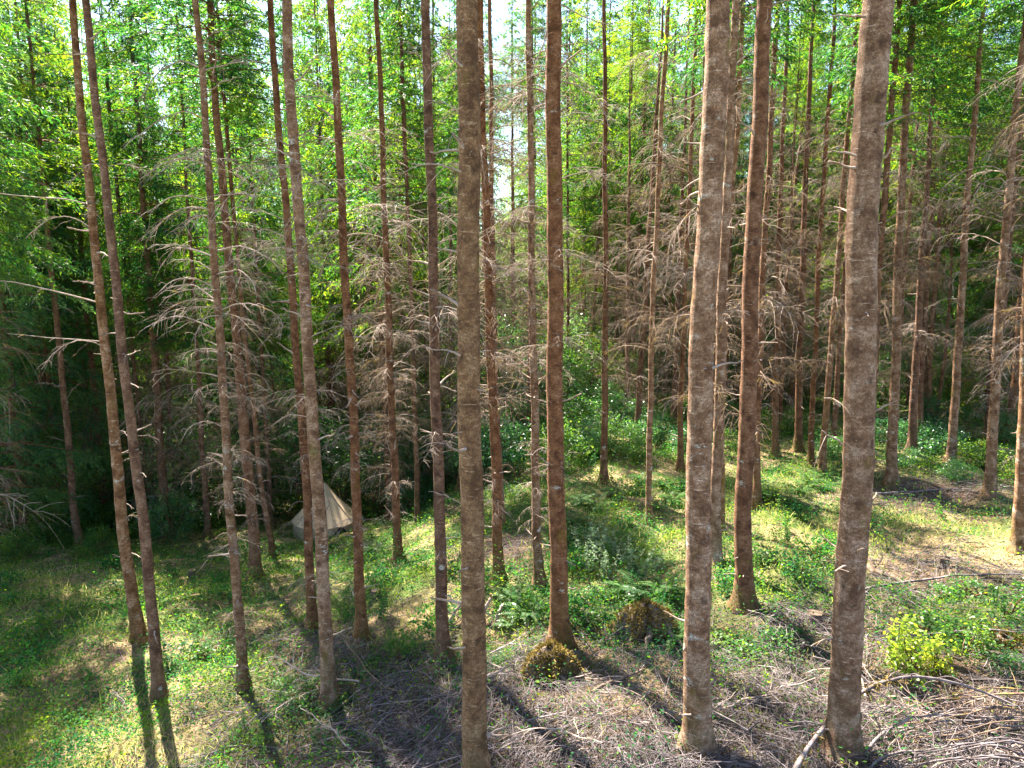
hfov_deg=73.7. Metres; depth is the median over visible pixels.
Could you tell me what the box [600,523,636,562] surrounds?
weed
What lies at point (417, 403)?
understory tree
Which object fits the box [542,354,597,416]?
understory tree
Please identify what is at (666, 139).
conifer tree
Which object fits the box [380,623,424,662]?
sapling
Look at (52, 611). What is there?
weed
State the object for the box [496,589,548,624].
fern
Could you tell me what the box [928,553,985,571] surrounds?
dry branch
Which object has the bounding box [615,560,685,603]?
fern
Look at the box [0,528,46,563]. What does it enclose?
shrub
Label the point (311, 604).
conifer tree
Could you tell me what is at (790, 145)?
conifer tree
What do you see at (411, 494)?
shrub
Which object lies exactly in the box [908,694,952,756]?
dry branch
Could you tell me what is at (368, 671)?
fallen branch
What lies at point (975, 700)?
dry branch
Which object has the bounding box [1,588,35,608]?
weed
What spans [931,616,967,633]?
weed
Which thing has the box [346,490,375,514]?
shrub
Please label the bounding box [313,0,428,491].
conifer tree
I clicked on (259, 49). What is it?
conifer tree
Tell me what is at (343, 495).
understory tree
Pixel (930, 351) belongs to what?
conifer tree
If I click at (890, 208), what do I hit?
conifer tree
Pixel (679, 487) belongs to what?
weed
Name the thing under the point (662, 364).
understory tree
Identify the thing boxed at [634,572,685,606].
fern
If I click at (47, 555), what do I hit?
weed
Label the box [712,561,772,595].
weed
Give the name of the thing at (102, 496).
understory tree
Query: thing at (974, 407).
shrub
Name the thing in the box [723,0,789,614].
conifer tree
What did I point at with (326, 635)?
conifer tree
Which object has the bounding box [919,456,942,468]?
weed
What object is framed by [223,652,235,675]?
weed
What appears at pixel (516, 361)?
understory tree
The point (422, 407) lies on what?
understory tree
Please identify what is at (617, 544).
fern
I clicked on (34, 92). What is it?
conifer tree
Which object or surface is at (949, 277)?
conifer tree
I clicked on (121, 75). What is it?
dense conifer
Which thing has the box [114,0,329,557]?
conifer tree
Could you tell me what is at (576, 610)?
weed
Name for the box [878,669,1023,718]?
fallen branch
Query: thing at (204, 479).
conifer tree
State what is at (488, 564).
weed
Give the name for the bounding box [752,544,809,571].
bramble
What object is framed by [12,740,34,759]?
weed
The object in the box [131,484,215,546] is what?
shrub
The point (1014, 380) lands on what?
conifer tree
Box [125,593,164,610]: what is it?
weed
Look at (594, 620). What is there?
bramble
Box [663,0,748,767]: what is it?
conifer tree
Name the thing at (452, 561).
weed
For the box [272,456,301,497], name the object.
shrub
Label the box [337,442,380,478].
shrub
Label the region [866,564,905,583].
fallen branch
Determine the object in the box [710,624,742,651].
bramble
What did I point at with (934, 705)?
dry branch
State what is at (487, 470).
shrub
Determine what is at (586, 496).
fern
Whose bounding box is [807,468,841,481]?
fern
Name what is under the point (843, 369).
understory tree
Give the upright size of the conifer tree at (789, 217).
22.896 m
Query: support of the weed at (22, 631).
on the ground at (988, 549)
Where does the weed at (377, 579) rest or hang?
on the ground at (988, 549)
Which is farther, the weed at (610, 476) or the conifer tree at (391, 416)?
the weed at (610, 476)
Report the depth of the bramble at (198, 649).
13.95 m
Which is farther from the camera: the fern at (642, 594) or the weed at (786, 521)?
the weed at (786, 521)
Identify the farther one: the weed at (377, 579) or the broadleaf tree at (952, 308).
the broadleaf tree at (952, 308)
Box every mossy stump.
[516,637,585,691]
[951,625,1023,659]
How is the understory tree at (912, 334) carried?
on the ground at (988, 549)
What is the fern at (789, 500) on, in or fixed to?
on the ground at (988, 549)
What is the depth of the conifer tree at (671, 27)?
35.88 m
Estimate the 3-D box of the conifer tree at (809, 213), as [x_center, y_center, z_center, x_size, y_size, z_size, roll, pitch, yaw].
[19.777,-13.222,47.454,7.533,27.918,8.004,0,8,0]
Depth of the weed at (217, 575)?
19.70 m
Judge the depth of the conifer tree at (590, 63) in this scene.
53.27 m
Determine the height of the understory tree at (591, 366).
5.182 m
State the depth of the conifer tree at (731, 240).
33.61 m
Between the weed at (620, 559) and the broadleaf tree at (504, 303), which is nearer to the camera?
the weed at (620, 559)
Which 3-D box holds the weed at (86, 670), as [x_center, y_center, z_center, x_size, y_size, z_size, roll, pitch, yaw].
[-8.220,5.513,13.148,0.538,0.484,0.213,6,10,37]
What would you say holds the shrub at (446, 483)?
on the ground at (988, 549)
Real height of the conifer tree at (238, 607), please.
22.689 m
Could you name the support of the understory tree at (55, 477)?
on the ground at (988, 549)
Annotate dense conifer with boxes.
[0,0,84,553]
[0,0,95,572]
[0,1,134,543]
[0,2,104,540]
[0,107,108,564]
[16,2,144,488]
[56,0,231,538]
[77,0,181,395]
[78,10,241,521]
[171,2,330,491]
[180,2,239,362]
[249,0,340,412]
[255,0,378,464]
[256,0,397,495]
[286,0,357,404]
[340,0,390,360]
[355,0,457,443]
[356,40,448,402]
[426,0,505,364]
[481,0,575,336]
[509,0,630,355]
[527,0,641,390]
[536,0,673,363]
[591,0,698,368]
[611,0,655,322]
[640,0,742,303]
[656,29,773,370]
[731,0,857,405]
[805,10,942,375]
[880,0,1022,401]
[928,7,1023,387]
[959,220,1023,417]
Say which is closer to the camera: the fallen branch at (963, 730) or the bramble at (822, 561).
the fallen branch at (963, 730)
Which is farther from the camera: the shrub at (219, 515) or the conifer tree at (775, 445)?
the shrub at (219, 515)
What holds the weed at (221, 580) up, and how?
on the ground at (988, 549)
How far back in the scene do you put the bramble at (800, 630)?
11.86 m
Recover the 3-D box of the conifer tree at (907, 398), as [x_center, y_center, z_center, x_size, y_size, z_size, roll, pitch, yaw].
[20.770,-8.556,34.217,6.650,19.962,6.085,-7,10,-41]
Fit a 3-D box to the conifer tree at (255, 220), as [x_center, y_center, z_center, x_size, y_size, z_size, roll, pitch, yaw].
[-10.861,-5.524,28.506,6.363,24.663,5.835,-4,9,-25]
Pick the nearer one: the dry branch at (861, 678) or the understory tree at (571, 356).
the dry branch at (861, 678)
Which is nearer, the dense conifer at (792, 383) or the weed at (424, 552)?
the weed at (424, 552)
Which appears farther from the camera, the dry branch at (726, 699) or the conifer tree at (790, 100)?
the conifer tree at (790, 100)
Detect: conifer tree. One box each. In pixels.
[0,0,110,520]
[0,0,124,550]
[0,0,148,646]
[0,0,163,489]
[0,13,73,379]
[0,17,115,423]
[4,74,80,515]
[13,37,147,525]
[22,0,123,488]
[28,0,146,494]
[53,0,195,526]
[54,36,119,424]
[65,0,333,581]
[66,0,170,706]
[75,46,161,474]
[78,1,130,469]
[81,27,151,446]
[99,0,225,507]
[101,5,181,443]
[108,0,259,539]
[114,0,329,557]
[114,62,211,473]
[120,0,292,693]
[149,77,229,420]
[151,12,234,485]
[161,32,247,477]
[165,41,333,498]
[177,0,330,528]
[177,53,209,293]
[202,0,402,713]
[206,8,302,456]
[216,1,299,480]
[220,0,349,633]
[253,0,427,644]
[266,21,335,396]
[271,0,378,477]
[298,0,438,523]
[306,23,395,499]
[309,0,487,524]
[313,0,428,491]
[314,0,448,562]
[326,68,381,413]
[327,14,408,465]
[328,0,445,525]
[336,0,444,455]
[349,0,499,663]
[358,0,448,478]
[378,0,458,484]
[394,0,513,767]
[396,0,458,492]
[404,77,453,406]
[406,0,482,446]
[408,74,456,396]
[410,0,566,584]
[416,0,513,493]
[420,17,480,414]
[434,0,546,528]
[438,41,497,385]
[441,0,526,413]
[453,0,628,649]
[455,0,603,590]
[456,31,516,432]
[479,74,516,339]
[483,0,579,426]
[485,0,547,388]
[493,0,576,429]
[503,48,545,283]
[514,0,623,396]
[526,0,591,312]
[540,9,654,395]
[561,0,647,484]
[564,2,631,359]
[571,16,613,214]
[573,39,663,387]
[579,0,679,421]
[586,0,695,402]
[597,0,703,435]
[599,0,702,526]
[608,0,679,367]
[611,0,701,398]
[617,0,703,430]
[619,9,694,355]
[628,5,743,471]
[629,0,858,534]
[634,54,687,273]
[647,0,796,568]
[649,2,746,407]
[658,20,702,311]
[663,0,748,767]
[667,9,773,442]
[673,9,826,398]
[686,5,777,407]
[693,0,860,508]
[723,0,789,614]
[725,82,747,319]
[730,62,827,376]
[733,1,833,459]
[733,46,749,236]
[734,33,842,399]
[737,13,788,294]
[738,0,839,413]
[738,11,783,282]
[739,0,836,435]
[759,7,843,354]
[763,0,847,453]
[763,1,840,383]
[763,88,834,396]
[769,0,853,466]
[783,0,910,419]
[786,1,890,478]
[797,0,918,441]
[805,8,880,383]
[807,0,989,485]
[808,58,881,331]
[811,0,913,767]
[815,27,922,378]
[818,0,959,399]
[839,0,997,488]
[842,79,915,369]
[877,0,991,435]
[877,72,929,387]
[880,52,965,379]
[881,0,1012,455]
[881,37,996,405]
[884,0,1011,437]
[898,0,1023,468]
[898,10,1023,420]
[903,17,987,378]
[906,67,979,364]
[907,13,995,369]
[910,14,1023,412]
[919,0,1023,554]
[924,0,1023,446]
[924,0,1023,500]
[940,0,1012,333]
[952,31,1022,347]
[953,19,1023,430]
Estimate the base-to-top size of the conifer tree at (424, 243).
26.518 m
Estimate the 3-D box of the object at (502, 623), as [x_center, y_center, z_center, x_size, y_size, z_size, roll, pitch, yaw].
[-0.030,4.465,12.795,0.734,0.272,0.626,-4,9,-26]
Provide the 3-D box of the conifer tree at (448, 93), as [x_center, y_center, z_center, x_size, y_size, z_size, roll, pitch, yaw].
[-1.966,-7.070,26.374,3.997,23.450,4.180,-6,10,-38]
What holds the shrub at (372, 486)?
on the ground at (988, 549)
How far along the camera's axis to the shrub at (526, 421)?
27.18 m
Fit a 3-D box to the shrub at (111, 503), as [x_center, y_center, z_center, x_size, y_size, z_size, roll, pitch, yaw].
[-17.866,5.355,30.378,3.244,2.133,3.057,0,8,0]
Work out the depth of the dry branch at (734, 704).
9.95 m
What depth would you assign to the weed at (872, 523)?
16.96 m
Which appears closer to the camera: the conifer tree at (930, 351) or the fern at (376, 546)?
the fern at (376, 546)
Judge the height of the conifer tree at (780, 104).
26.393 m
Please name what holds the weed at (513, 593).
on the ground at (988, 549)
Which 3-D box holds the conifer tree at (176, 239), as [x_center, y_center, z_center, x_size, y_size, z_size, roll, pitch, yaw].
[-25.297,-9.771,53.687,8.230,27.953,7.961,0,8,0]
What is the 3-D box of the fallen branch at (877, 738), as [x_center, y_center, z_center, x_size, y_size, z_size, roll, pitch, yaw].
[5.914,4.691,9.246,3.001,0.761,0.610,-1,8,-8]
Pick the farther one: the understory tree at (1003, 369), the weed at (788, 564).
the understory tree at (1003, 369)
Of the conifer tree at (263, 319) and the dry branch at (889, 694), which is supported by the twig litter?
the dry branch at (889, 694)
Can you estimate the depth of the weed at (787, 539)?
16.07 m
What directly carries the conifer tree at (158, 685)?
on the ground at (988, 549)
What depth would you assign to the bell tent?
28.45 m
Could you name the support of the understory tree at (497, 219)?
on the ground at (988, 549)
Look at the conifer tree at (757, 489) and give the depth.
18.06 m
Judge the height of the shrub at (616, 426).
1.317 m
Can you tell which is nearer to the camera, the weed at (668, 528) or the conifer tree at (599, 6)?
the weed at (668, 528)
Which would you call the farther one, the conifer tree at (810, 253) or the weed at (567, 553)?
the conifer tree at (810, 253)
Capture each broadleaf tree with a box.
[2,310,107,474]
[52,272,191,448]
[439,234,547,400]
[610,114,700,402]
[892,40,1023,417]
[905,211,1016,391]
[934,152,1022,412]
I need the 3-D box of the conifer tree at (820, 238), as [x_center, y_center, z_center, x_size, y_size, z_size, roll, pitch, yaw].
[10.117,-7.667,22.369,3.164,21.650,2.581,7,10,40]
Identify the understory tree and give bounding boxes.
[0,411,61,534]
[0,413,102,533]
[60,436,142,525]
[81,379,193,515]
[92,371,190,466]
[124,380,237,521]
[161,345,231,426]
[168,423,265,520]
[211,410,301,527]
[214,357,338,463]
[249,398,349,508]
[288,401,398,503]
[322,358,382,441]
[324,423,409,520]
[334,395,456,511]
[361,341,486,480]
[372,318,511,483]
[421,345,522,437]
[447,320,584,407]
[479,182,544,314]
[479,185,519,251]
[480,299,573,427]
[495,132,562,256]
[500,302,593,399]
[538,300,623,394]
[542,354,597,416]
[544,264,621,349]
[566,319,624,403]
[612,266,692,380]
[613,313,680,387]
[613,339,659,409]
[637,302,689,397]
[669,334,737,401]
[689,262,787,382]
[728,317,784,388]
[729,321,810,396]
[767,294,836,385]
[784,323,844,402]
[818,336,881,393]
[836,279,974,382]
[841,334,911,404]
[880,325,963,392]
[932,343,981,399]
[933,310,1006,375]
[940,316,1008,396]
[969,331,1018,403]
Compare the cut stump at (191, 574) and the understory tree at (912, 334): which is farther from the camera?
the understory tree at (912, 334)
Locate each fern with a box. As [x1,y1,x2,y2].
[363,539,388,552]
[446,533,460,543]
[488,576,542,604]
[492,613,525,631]
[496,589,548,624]
[549,524,584,538]
[565,507,594,529]
[567,493,596,505]
[580,491,613,509]
[595,540,631,559]
[598,483,625,498]
[604,573,647,602]
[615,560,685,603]
[622,484,645,495]
[627,471,659,483]
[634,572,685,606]
[642,602,683,655]
[643,496,672,510]
[653,472,677,490]
[653,489,685,504]
[669,475,685,486]
[752,555,767,568]
[762,481,785,497]
[773,489,809,506]
[782,475,819,493]
[790,468,830,486]
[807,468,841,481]
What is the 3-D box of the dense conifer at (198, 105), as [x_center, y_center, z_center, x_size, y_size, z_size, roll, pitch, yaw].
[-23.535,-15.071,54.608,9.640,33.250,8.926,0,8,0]
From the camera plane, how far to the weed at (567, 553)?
15.44 m
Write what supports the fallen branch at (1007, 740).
on the ground at (988, 549)
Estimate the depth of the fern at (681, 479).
21.08 m
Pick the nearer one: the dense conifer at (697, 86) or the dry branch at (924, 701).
the dry branch at (924, 701)
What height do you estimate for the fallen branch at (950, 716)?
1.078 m
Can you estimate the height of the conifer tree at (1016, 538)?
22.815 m
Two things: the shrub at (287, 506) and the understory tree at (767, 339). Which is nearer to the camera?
the shrub at (287, 506)
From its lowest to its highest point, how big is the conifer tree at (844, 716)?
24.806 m
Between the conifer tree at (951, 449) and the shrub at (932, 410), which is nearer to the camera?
the conifer tree at (951, 449)
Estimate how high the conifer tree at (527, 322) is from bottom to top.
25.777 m
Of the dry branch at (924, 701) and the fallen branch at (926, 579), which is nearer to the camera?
the dry branch at (924, 701)
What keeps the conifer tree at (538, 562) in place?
on the ground at (988, 549)
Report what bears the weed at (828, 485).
on the ground at (988, 549)
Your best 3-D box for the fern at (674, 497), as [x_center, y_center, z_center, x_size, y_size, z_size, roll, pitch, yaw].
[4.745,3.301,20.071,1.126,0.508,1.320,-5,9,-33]
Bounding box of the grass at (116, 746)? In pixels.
[0,406,1023,767]
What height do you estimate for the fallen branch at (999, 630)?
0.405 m
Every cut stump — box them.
[188,569,196,582]
[369,588,380,603]
[807,609,822,627]
[936,555,949,569]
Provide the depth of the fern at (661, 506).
18.93 m
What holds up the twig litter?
on the ground at (988, 549)
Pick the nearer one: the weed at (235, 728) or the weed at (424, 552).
the weed at (235, 728)
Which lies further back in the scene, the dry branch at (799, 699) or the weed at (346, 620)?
the weed at (346, 620)
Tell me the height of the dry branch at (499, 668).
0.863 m
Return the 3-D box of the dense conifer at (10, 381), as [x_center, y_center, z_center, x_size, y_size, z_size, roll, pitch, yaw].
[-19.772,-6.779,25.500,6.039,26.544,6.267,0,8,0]
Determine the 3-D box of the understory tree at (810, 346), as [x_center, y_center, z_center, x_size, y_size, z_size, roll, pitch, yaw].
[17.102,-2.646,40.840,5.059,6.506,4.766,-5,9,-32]
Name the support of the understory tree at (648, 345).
on the ground at (988, 549)
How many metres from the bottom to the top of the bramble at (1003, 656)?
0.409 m
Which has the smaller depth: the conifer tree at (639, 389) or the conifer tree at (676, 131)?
the conifer tree at (639, 389)
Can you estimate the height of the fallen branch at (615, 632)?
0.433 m
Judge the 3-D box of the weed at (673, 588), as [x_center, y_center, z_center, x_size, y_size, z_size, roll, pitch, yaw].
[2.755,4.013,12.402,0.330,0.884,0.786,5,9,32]
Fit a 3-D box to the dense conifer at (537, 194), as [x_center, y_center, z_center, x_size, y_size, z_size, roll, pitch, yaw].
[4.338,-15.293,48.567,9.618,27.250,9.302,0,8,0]
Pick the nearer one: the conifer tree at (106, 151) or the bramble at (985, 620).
the bramble at (985, 620)
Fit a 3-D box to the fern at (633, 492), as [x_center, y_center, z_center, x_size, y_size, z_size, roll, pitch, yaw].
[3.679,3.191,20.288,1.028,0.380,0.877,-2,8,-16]
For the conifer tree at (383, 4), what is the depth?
25.79 m
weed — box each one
[0,566,27,590]
[0,636,50,672]
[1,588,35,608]
[1,613,52,645]
[2,665,39,687]
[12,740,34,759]
[32,547,55,559]
[34,579,53,606]
[36,601,61,625]
[51,718,82,751]
[53,592,68,615]
[66,592,89,618]
[78,654,93,681]
[85,547,120,570]
[112,587,156,611]
[119,600,127,619]
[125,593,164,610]
[127,653,149,670]
[160,624,201,667]
[184,665,191,687]
[194,637,211,654]
[202,569,228,581]
[202,571,229,588]
[207,579,250,602]
[210,623,249,655]
[216,621,234,637]
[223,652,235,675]
[223,713,246,738]
[238,723,265,746]
[241,581,254,598]
[275,558,297,570]
[311,728,330,748]
[342,607,348,624]
[363,523,372,541]
[364,565,404,589]
[375,584,392,625]
[377,521,392,538]
[404,598,460,639]
[414,545,434,559]
[434,554,460,578]
[485,554,491,578]
[494,591,514,611]
[503,461,521,480]
[505,485,524,498]
[511,585,536,610]
[511,586,549,620]
[536,591,587,617]
[542,510,568,538]
[544,552,579,575]
[545,536,572,556]
[546,546,588,565]
[548,542,600,573]
[568,585,582,609]
[569,517,593,551]
[573,535,604,572]
[578,448,598,466]
[582,527,605,552]
[583,512,611,560]
[585,515,622,544]
[588,580,596,604]
[589,540,619,580]
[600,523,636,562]
[607,508,642,528]
[608,465,625,482]
[610,487,632,508]
[614,536,637,569]
[615,475,645,495]
[627,536,658,580]
[628,557,639,586]
[638,566,669,591]
[649,578,678,606]
[650,546,668,574]
[652,579,673,603]
[657,446,685,461]
[658,521,674,537]
[660,478,685,491]
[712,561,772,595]
[714,557,728,597]
[722,550,734,570]
[753,546,776,566]
[762,489,779,502]
[764,463,788,476]
[772,499,791,532]
[773,524,791,544]
[778,525,793,544]
[781,546,804,579]
[784,501,820,520]
[789,531,836,560]
[812,529,836,549]
[812,533,822,557]
[813,478,840,492]
[818,528,837,543]
[869,507,884,539]
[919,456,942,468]
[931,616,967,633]
[935,493,944,518]
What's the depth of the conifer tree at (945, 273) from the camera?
47.66 m
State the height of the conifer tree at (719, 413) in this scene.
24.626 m
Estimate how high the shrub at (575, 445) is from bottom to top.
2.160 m
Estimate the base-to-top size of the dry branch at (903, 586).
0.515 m
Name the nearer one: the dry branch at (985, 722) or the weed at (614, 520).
the dry branch at (985, 722)
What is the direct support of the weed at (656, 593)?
on the ground at (988, 549)
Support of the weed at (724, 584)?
on the ground at (988, 549)
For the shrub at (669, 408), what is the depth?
32.91 m
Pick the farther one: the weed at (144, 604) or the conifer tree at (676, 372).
the conifer tree at (676, 372)
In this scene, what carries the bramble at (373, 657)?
on the ground at (988, 549)
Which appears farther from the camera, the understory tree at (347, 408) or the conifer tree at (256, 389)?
the understory tree at (347, 408)
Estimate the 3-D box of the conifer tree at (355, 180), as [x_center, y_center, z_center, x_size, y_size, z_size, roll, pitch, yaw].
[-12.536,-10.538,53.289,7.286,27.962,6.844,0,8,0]
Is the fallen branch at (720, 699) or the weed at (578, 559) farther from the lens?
the weed at (578, 559)
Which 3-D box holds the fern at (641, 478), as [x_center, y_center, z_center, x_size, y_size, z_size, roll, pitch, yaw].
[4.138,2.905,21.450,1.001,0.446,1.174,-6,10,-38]
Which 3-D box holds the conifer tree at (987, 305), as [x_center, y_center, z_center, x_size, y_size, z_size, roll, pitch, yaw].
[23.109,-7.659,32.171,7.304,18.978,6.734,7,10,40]
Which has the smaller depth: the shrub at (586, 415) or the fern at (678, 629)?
the fern at (678, 629)
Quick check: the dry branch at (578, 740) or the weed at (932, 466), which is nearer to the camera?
the dry branch at (578, 740)
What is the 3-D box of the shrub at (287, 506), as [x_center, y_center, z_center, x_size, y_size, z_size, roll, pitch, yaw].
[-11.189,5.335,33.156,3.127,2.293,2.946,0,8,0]
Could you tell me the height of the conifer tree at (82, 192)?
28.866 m
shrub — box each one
[0,498,44,535]
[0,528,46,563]
[1,494,93,547]
[31,493,88,535]
[46,490,110,541]
[66,519,119,558]
[85,483,136,528]
[93,501,138,538]
[107,466,201,511]
[112,502,191,537]
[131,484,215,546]
[147,479,223,531]
[166,450,222,502]
[191,486,245,527]
[256,476,302,515]
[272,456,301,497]
[275,455,302,498]
[321,424,362,470]
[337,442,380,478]
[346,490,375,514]
[360,469,406,498]
[382,473,433,516]
[401,440,457,499]
[419,441,490,482]
[431,416,521,483]
[449,408,543,478]
[484,386,546,457]
[514,411,593,471]
[522,391,609,427]
[539,424,594,470]
[564,396,613,438]
[564,415,614,454]
[568,435,627,460]
[570,374,634,415]
[589,388,647,427]
[589,420,654,455]
[611,407,675,446]
[612,435,667,466]
[629,408,686,445]
[653,389,687,422]
[655,422,712,452]
[669,393,737,424]
[712,428,738,452]
[728,406,793,443]
[765,403,829,436]
[806,426,842,461]
[827,432,880,452]
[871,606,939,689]
[875,413,919,446]
[878,441,926,471]
[879,417,942,447]
[901,388,969,428]
[901,418,978,456]
[931,453,981,483]
[942,371,984,406]
[942,437,1015,466]
[959,391,1017,424]
[959,407,1017,442]
[997,449,1015,480]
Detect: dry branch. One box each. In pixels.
[257,688,319,729]
[264,649,358,685]
[300,708,359,756]
[412,692,457,725]
[487,651,584,680]
[496,719,600,743]
[549,735,631,756]
[569,635,627,678]
[597,676,661,714]
[599,686,682,693]
[618,686,681,724]
[712,681,745,711]
[720,669,813,717]
[730,741,786,760]
[747,723,813,766]
[766,676,827,705]
[790,668,829,685]
[825,722,894,767]
[826,652,882,695]
[861,664,966,725]
[861,678,932,689]
[862,663,940,723]
[863,700,952,735]
[882,681,960,698]
[882,717,940,758]
[892,567,930,586]
[895,688,1004,719]
[900,576,929,597]
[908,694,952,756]
[909,690,990,723]
[919,735,954,767]
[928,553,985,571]
[928,696,1023,732]
[942,703,1023,739]
[945,710,1015,731]
[952,696,1008,717]
[1001,567,1023,579]
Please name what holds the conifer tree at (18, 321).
on the ground at (988, 549)
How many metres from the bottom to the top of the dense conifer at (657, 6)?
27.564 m
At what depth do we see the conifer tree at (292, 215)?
52.51 m
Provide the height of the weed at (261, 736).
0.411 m
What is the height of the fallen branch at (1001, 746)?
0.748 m
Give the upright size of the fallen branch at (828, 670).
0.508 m
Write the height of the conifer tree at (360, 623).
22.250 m
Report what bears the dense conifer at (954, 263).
on the ground at (988, 549)
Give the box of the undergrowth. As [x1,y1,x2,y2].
[0,388,1023,767]
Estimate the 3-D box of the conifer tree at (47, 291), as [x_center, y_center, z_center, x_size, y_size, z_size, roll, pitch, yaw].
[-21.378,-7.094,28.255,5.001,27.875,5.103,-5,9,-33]
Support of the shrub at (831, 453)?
on the ground at (988, 549)
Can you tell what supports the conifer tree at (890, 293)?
on the ground at (988, 549)
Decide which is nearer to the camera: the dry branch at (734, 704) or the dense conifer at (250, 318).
the dry branch at (734, 704)
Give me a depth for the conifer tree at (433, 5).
27.73 m
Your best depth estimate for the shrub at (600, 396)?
32.38 m
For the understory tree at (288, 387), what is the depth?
41.71 m
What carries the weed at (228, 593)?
on the ground at (988, 549)
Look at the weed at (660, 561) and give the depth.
14.74 m
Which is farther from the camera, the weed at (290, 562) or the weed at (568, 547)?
the weed at (290, 562)
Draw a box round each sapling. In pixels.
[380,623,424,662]
[916,630,961,676]
[930,613,998,660]
[974,577,1023,617]
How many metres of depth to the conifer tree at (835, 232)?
44.58 m
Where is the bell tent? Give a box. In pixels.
[275,482,382,542]
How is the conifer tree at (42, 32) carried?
on the ground at (988, 549)
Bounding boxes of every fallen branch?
[101,675,132,723]
[221,690,341,737]
[341,636,403,706]
[448,604,460,621]
[485,593,491,613]
[495,603,504,620]
[591,669,641,691]
[607,624,626,638]
[713,697,766,704]
[787,672,1023,767]
[791,647,869,682]
[862,687,1023,722]
[862,703,1023,759]
[863,701,1023,744]
[863,702,1023,752]
[865,565,1021,589]
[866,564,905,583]
[866,697,1021,738]
[868,709,1023,743]
[868,725,1022,767]
[869,733,1023,765]
[872,706,1023,747]
[873,696,1023,747]
[874,488,958,495]
[875,714,1023,765]
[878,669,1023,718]
[883,746,1023,767]
[899,731,1023,767]
[903,693,1023,733]
[906,628,1023,645]
[907,685,1023,726]
[916,744,1023,767]
[920,755,1023,767]
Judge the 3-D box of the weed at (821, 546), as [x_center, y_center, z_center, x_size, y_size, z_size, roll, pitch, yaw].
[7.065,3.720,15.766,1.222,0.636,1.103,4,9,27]
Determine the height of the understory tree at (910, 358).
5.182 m
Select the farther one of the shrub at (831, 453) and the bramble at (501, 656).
the shrub at (831, 453)
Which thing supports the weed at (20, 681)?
on the ground at (988, 549)
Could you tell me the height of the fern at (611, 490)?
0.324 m
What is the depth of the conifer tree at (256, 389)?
34.30 m
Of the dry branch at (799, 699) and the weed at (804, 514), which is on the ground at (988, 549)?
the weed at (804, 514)
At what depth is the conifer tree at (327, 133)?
33.20 m
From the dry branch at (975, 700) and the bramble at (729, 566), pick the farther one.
the bramble at (729, 566)
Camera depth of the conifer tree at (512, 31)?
34.52 m
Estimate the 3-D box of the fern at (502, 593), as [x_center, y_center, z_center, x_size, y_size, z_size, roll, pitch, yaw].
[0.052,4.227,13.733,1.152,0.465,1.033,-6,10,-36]
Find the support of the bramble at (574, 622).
on the ground at (988, 549)
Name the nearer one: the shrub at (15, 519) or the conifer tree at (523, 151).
the shrub at (15, 519)
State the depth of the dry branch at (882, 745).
8.71 m
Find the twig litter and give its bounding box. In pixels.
[0,427,1023,767]
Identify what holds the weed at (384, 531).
on the ground at (988, 549)
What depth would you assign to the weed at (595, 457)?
23.31 m
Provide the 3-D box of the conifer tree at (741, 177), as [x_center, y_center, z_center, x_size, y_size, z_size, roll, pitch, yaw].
[13.054,-9.656,37.466,8.160,22.310,7.889,0,8,0]
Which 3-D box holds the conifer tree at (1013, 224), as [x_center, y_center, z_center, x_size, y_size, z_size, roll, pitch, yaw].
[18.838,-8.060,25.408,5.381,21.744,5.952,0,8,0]
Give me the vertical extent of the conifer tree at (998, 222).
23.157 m
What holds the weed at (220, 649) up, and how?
on the ground at (988, 549)
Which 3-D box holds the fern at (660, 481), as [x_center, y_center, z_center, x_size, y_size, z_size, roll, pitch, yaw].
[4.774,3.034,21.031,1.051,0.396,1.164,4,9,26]
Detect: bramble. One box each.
[95,577,138,594]
[176,634,235,668]
[259,667,299,700]
[266,673,319,709]
[317,688,357,716]
[361,653,389,672]
[396,638,429,655]
[487,647,520,667]
[542,614,596,635]
[569,601,619,634]
[573,581,630,610]
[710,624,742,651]
[713,560,754,580]
[713,624,769,659]
[741,621,800,657]
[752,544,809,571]
[777,622,821,642]
[780,558,824,582]
[803,551,834,575]
[880,604,981,655]
[918,580,971,604]
[930,604,1023,644]
[941,573,1013,606]
[967,638,1023,676]
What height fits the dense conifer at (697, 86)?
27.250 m
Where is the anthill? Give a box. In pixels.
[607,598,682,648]
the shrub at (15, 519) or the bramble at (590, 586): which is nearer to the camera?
the bramble at (590, 586)
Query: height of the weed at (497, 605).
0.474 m
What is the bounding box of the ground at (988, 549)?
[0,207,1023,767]
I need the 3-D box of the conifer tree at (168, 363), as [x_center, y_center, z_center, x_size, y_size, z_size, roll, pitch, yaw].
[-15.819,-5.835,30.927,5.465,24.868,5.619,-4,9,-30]
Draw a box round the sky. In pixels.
[2,0,1020,237]
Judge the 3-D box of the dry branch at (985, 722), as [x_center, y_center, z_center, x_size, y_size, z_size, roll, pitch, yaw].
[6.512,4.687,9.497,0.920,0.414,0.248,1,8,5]
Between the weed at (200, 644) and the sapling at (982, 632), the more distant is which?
the weed at (200, 644)
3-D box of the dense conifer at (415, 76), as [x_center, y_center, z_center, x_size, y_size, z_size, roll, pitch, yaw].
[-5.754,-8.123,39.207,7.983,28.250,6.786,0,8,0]
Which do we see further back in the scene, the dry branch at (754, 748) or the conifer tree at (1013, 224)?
the conifer tree at (1013, 224)
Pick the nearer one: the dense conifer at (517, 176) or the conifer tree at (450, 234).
the conifer tree at (450, 234)
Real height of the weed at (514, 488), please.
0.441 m
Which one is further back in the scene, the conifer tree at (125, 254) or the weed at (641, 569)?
the conifer tree at (125, 254)
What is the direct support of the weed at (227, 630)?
on the ground at (988, 549)
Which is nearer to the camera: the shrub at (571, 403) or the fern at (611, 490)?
the fern at (611, 490)

